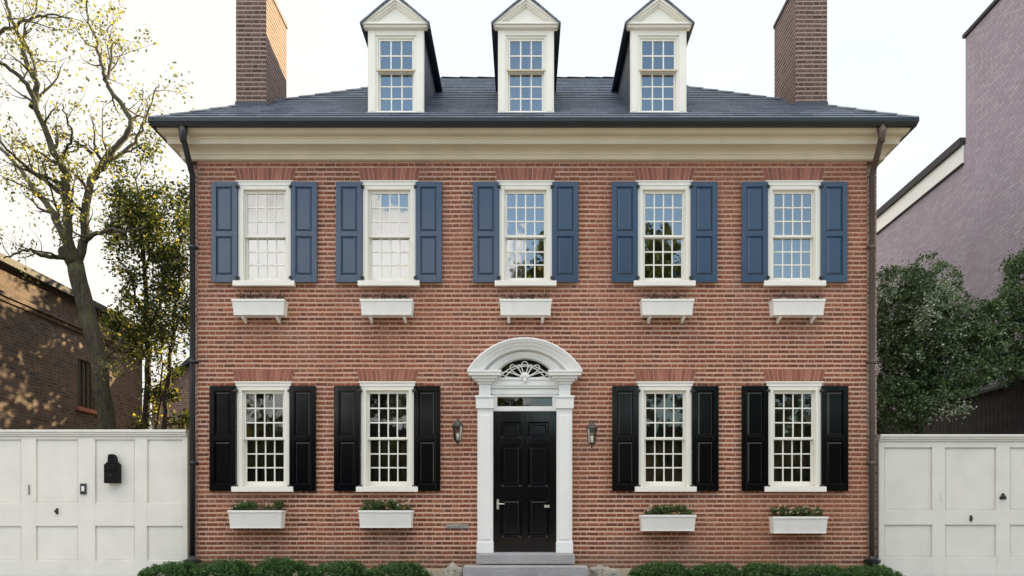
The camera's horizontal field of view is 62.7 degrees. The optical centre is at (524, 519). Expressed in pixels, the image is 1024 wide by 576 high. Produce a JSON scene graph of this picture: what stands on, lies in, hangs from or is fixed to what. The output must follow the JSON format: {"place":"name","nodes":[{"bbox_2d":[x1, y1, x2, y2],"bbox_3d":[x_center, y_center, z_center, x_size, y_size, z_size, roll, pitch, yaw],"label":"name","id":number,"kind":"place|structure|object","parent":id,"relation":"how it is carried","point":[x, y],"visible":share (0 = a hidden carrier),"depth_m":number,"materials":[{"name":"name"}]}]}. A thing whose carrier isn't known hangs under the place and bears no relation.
{"place":"outdoors","nodes":[
{"label":"outdoors","id":0,"kind":"place"},
{"bbox_2d":[0,0,993,428],"label":"sky","id":1,"kind":"structure","parent":0,"point":[904,57],"materials":[{"name":"white"}]},
{"label":"ground","id":2,"kind":"structure","parent":0,"visible":0},
{"bbox_2d":[0,253,143,429],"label":"neighbour house","id":3,"kind":"structure","parent":2,"relation":"on","point":[45,377],"depth_m":17.95,"materials":[{"name":"brown brick"}]},
{"bbox_2d":[75,359,96,414],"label":"window","id":4,"kind":"structure","parent":3,"relation":"in","point":[85,394],"depth_m":19.50,"materials":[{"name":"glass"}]},
{"bbox_2d":[0,0,195,429],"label":"old tree","id":5,"kind":"object","parent":2,"relation":"on","point":[71,255],"visible":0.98,"depth_m":14.92,"materials":[{"name":"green plant"}]},
{"bbox_2d":[97,126,188,429],"bbox_3d":[-7.556,-3.417,16.917,2.916,9.129,2.306,0,0,0],"label":"slim evergreen tree","id":6,"kind":"object","parent":2,"relation":"on","point":[169,283],"visible":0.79,"depth_m":16.80,"materials":[{"name":"green plant"}]},
{"bbox_2d":[152,357,188,429],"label":"garden building","id":7,"kind":"structure","parent":2,"relation":"on","point":[183,381],"depth_m":24.50,"materials":[{"name":"brick"}]},
{"bbox_2d":[148,0,918,575],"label":"brick house","id":8,"kind":"structure","parent":2,"relation":"on","point":[730,412],"depth_m":12.50,"materials":[{"name":"red brick"}]},
{"bbox_2d":[227,499,285,527],"bbox_3d":[-3.945,-0.097,12.377,0.796,0.437,0.247,0,0,0],"label":"window box","id":9,"kind":"object","parent":8,"relation":"attached to","point":[245,515],"visible":1,"depth_m":12.29,"materials":[{"name":"wood"}]},
{"bbox_2d":[231,291,288,322],"bbox_3d":[-3.900,-3.147,12.380,0.776,0.441,0.233,0,0,0],"label":"window box","id":10,"kind":"object","parent":8,"relation":"attached to","point":[244,308],"visible":1,"depth_m":12.29,"materials":[{"name":"wood"}]},
{"bbox_2d":[231,381,293,491],"bbox_3d":[-3.885,-1.236,12.603,0.915,1.640,0.375,0,0,0],"label":"window","id":11,"kind":"structure","parent":8,"relation":"in","point":[262,406],"depth_m":12.58,"materials":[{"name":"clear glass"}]},
{"bbox_2d":[232,180,295,286],"bbox_3d":[-3.865,-4.252,12.558,0.915,1.576,0.285,0,0,0],"label":"window","id":12,"kind":"structure","parent":8,"relation":"in","point":[264,250],"depth_m":12.54,"materials":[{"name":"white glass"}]},
{"bbox_2d":[358,498,413,527],"bbox_3d":[-2.040,-0.104,12.379,0.796,0.443,0.237,0,0,0],"label":"window box","id":13,"kind":"object","parent":8,"relation":"attached to","point":[374,514],"visible":1,"depth_m":12.29,"materials":[{"name":"wood"}]},
{"bbox_2d":[356,381,417,491],"bbox_3d":[-2.040,-1.236,12.603,0.915,1.640,0.375,0,0,0],"label":"window","id":14,"kind":"structure","parent":8,"relation":"in","point":[387,407],"depth_m":12.58,"materials":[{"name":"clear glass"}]},
{"bbox_2d":[360,292,414,322],"bbox_3d":[-2.025,-3.148,12.385,0.776,0.444,0.242,0,0,0],"label":"window box","id":15,"kind":"object","parent":8,"relation":"attached to","point":[384,307],"visible":1,"depth_m":12.29,"materials":[{"name":"wood"}]},
{"bbox_2d":[358,180,419,286],"bbox_3d":[-2.015,-4.252,12.558,0.915,1.576,0.285,0,0,0],"label":"window","id":16,"kind":"structure","parent":8,"relation":"in","point":[388,205],"depth_m":12.58,"materials":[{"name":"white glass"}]},
{"bbox_2d":[452,418,462,445],"bbox_3d":[-0.985,-1.298,12.380,0.178,0.418,0.240,0,0,0],"label":"wall lantern","id":17,"kind":"object","parent":8,"relation":"attached to","point":[457,425],"depth_m":12.32,"materials":[{"name":"brown metal"}]},
{"bbox_2d":[494,412,555,551],"bbox_3d":[0.000,-0.570,12.523,0.930,2.093,0.115,0,0,0],"label":"door","id":18,"kind":"structure","parent":8,"relation":"in","point":[524,442],"depth_m":12.53,"materials":[{"name":"black wood"}]},
{"bbox_2d":[499,292,551,322],"bbox_3d":[0.012,-3.146,12.378,0.776,0.438,0.237,0,0,0],"label":"window box","id":19,"kind":"object","parent":8,"relation":"attached to","point":[521,307],"visible":1,"depth_m":12.29,"materials":[{"name":"wood"}]},
{"bbox_2d":[495,180,556,286],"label":"window","id":20,"kind":"structure","parent":8,"relation":"in","point":[511,245],"depth_m":12.51,"materials":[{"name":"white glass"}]},
{"bbox_2d":[586,420,597,447],"bbox_3d":[0.985,-1.262,12.380,0.178,0.418,0.240,0,0,0],"label":"wall lantern","id":21,"kind":"object","parent":8,"relation":"attached to","point":[591,427],"depth_m":12.32,"materials":[{"name":"brown metal"}]},
{"bbox_2d":[633,180,695,286],"bbox_3d":[2.071,-4.252,12.558,0.915,1.576,0.285,0,0,0],"label":"window","id":22,"kind":"structure","parent":8,"relation":"in","point":[647,187],"depth_m":12.48,"materials":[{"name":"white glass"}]},
{"bbox_2d":[634,381,696,491],"bbox_3d":[2.085,-1.236,12.603,0.915,1.640,0.375,0,0,0],"label":"window","id":23,"kind":"structure","parent":8,"relation":"in","point":[665,407],"depth_m":12.58,"materials":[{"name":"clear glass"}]},
{"bbox_2d":[639,292,693,322],"bbox_3d":[2.090,-3.145,12.380,0.776,0.437,0.233,0,0,0],"label":"window box","id":24,"kind":"object","parent":8,"relation":"attached to","point":[673,306],"visible":1,"depth_m":12.29,"materials":[{"name":"wood"}]},
{"bbox_2d":[639,503,696,530],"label":"window box","id":25,"kind":"object","parent":8,"relation":"attached to","point":[656,520],"visible":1,"depth_m":12.29,"materials":[{"name":"wood"}]},
{"bbox_2d":[763,180,825,286],"bbox_3d":[4.000,-4.252,12.585,0.915,1.576,0.341,0,0,0],"label":"window","id":26,"kind":"structure","parent":8,"relation":"in","point":[804,243],"depth_m":12.53,"materials":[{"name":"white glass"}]},
{"bbox_2d":[763,381,826,491],"bbox_3d":[4.005,-1.236,12.603,0.915,1.640,0.376,0,0,0],"label":"window","id":27,"kind":"structure","parent":8,"relation":"in","point":[794,407],"depth_m":12.58,"materials":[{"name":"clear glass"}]},
{"bbox_2d":[768,291,825,322],"bbox_3d":[4.011,-3.146,12.380,0.778,0.438,0.233,0,0,0],"label":"window box","id":28,"kind":"object","parent":8,"relation":"attached to","point":[812,308],"visible":1,"depth_m":12.29,"materials":[{"name":"wood"}]},
{"bbox_2d":[768,504,828,532],"bbox_3d":[4.030,-0.021,12.386,0.816,0.437,0.244,0,0,0],"label":"window box","id":29,"kind":"object","parent":8,"relation":"attached to","point":[806,521],"visible":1,"depth_m":12.30,"materials":[{"name":"wood"}]},
{"bbox_2d":[923,394,976,433],"bbox_3d":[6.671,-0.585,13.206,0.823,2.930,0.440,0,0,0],"label":"flowering shrub","id":30,"kind":"object","parent":2,"relation":"on","point":[964,410],"visible":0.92,"depth_m":13.19,"materials":[{"name":"green plant"}]},
{"bbox_2d":[877,0,1023,417],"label":"neighbour house","id":31,"kind":"structure","parent":2,"relation":"on","point":[960,201],"depth_m":16.63,"materials":[{"name":"paint"}]},
{"bbox_2d":[877,251,1023,434],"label":"evergreen tree","id":32,"kind":"object","parent":2,"relation":"on","point":[899,334],"visible":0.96,"depth_m":13.56,"materials":[{"name":"green plant"}]},
{"bbox_2d":[877,376,1023,554],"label":"board shed","id":33,"kind":"structure","parent":2,"relation":"on","point":[1000,411],"depth_m":15.61,"materials":[{"name":"wood"}]},
{"bbox_2d":[964,247,1023,392],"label":"holly tree","id":34,"kind":"object","parent":2,"relation":"on","point":[1013,268],"visible":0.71,"depth_m":13.78,"materials":[{"name":"green plant"}]},
{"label":"planting bed","id":35,"kind":"structure","parent":0,"visible":0},
{"bbox_2d":[137,560,209,575],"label":"boxwood shrub","id":36,"kind":"object","parent":35,"relation":"on","point":[172,568],"visible":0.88,"depth_m":11.83,"materials":[{"name":"green plant"}]},
{"bbox_2d":[186,557,254,575],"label":"boxwood shrub","id":37,"kind":"object","parent":35,"relation":"on","point":[232,567],"visible":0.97,"depth_m":11.85,"materials":[{"name":"green plant"}]},
{"bbox_2d":[249,555,315,575],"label":"boxwood shrub","id":38,"kind":"object","parent":35,"relation":"on","point":[277,566],"visible":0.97,"depth_m":11.85,"materials":[{"name":"green plant"}]},
{"bbox_2d":[306,559,373,575],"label":"boxwood shrub","id":39,"kind":"object","parent":35,"relation":"on","point":[340,568],"visible":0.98,"depth_m":11.86,"materials":[{"name":"green plant"}]},
{"bbox_2d":[368,560,432,575],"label":"boxwood shrub","id":40,"kind":"object","parent":35,"relation":"on","point":[394,568],"visible":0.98,"depth_m":11.86,"materials":[{"name":"green plant"}]},
{"bbox_2d":[443,562,462,575],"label":"edging stone","id":41,"kind":"object","parent":35,"relation":"on","point":[452,569],"visible":0.9,"depth_m":11.87,"materials":[{"name":"beige stone"}]},
{"bbox_2d":[588,565,602,575],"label":"edging stone","id":42,"kind":"object","parent":35,"relation":"on","point":[594,571],"visible":0.67,"depth_m":12.12,"materials":[{"name":"beige stone"}]},
{"bbox_2d":[598,567,620,575],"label":"edging stone","id":43,"kind":"object","parent":35,"relation":"on","point":[606,571],"visible":1,"depth_m":11.85,"materials":[{"name":"beige stone"}]},
{"bbox_2d":[627,560,692,575],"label":"boxwood shrub","id":44,"kind":"object","parent":35,"relation":"on","point":[674,568],"visible":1,"depth_m":11.85,"materials":[{"name":"green plant"}]},
{"bbox_2d":[684,561,747,575],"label":"boxwood shrub","id":45,"kind":"object","parent":35,"relation":"on","point":[722,569],"visible":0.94,"depth_m":11.86,"materials":[{"name":"green plant"}]},
{"bbox_2d":[736,561,797,575],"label":"boxwood shrub","id":46,"kind":"object","parent":35,"relation":"on","point":[760,569],"visible":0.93,"depth_m":11.84,"materials":[{"name":"green plant"}]},
{"bbox_2d":[787,563,851,575],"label":"boxwood shrub","id":47,"kind":"object","parent":35,"relation":"on","point":[821,570],"visible":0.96,"depth_m":11.87,"materials":[{"name":"green plant"}]},
{"bbox_2d":[840,564,904,575],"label":"boxwood shrub","id":48,"kind":"object","parent":35,"relation":"on","point":[876,570],"visible":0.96,"depth_m":11.86,"materials":[{"name":"green plant"}]},
{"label":"side path","id":49,"kind":"structure","parent":0,"visible":0},
{"bbox_2d":[0,430,188,575],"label":"panelled fence","id":50,"kind":"object","parent":49,"relation":"on","point":[55,522],"visible":0.96,"depth_m":12.57,"materials":[{"name":"wood"}]},
{"bbox_2d":[80,484,85,493],"bbox_3d":[-6.591,-0.464,12.537,0.090,0.160,0.027,0,0,0],"label":"intercom","id":51,"kind":"object","parent":50,"relation":"attached to","point":[82,488],"visible":1,"depth_m":12.53,"materials":[{"name":"metal"}]},
{"bbox_2d":[104,454,120,482],"bbox_3d":[-6.136,-0.766,12.501,0.210,0.435,0.135,0,0,0],"label":"letterbox","id":52,"kind":"object","parent":50,"relation":"attached to","point":[112,469],"visible":1,"depth_m":12.45,"materials":[{"name":"black metal"}]},
{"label":"courtyard","id":53,"kind":"structure","parent":0,"visible":0},
{"bbox_2d":[877,434,1023,575],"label":"panelled fence","id":54,"kind":"object","parent":53,"relation":"on","point":[950,504],"visible":0.98,"depth_m":12.57,"materials":[{"name":"wood"}]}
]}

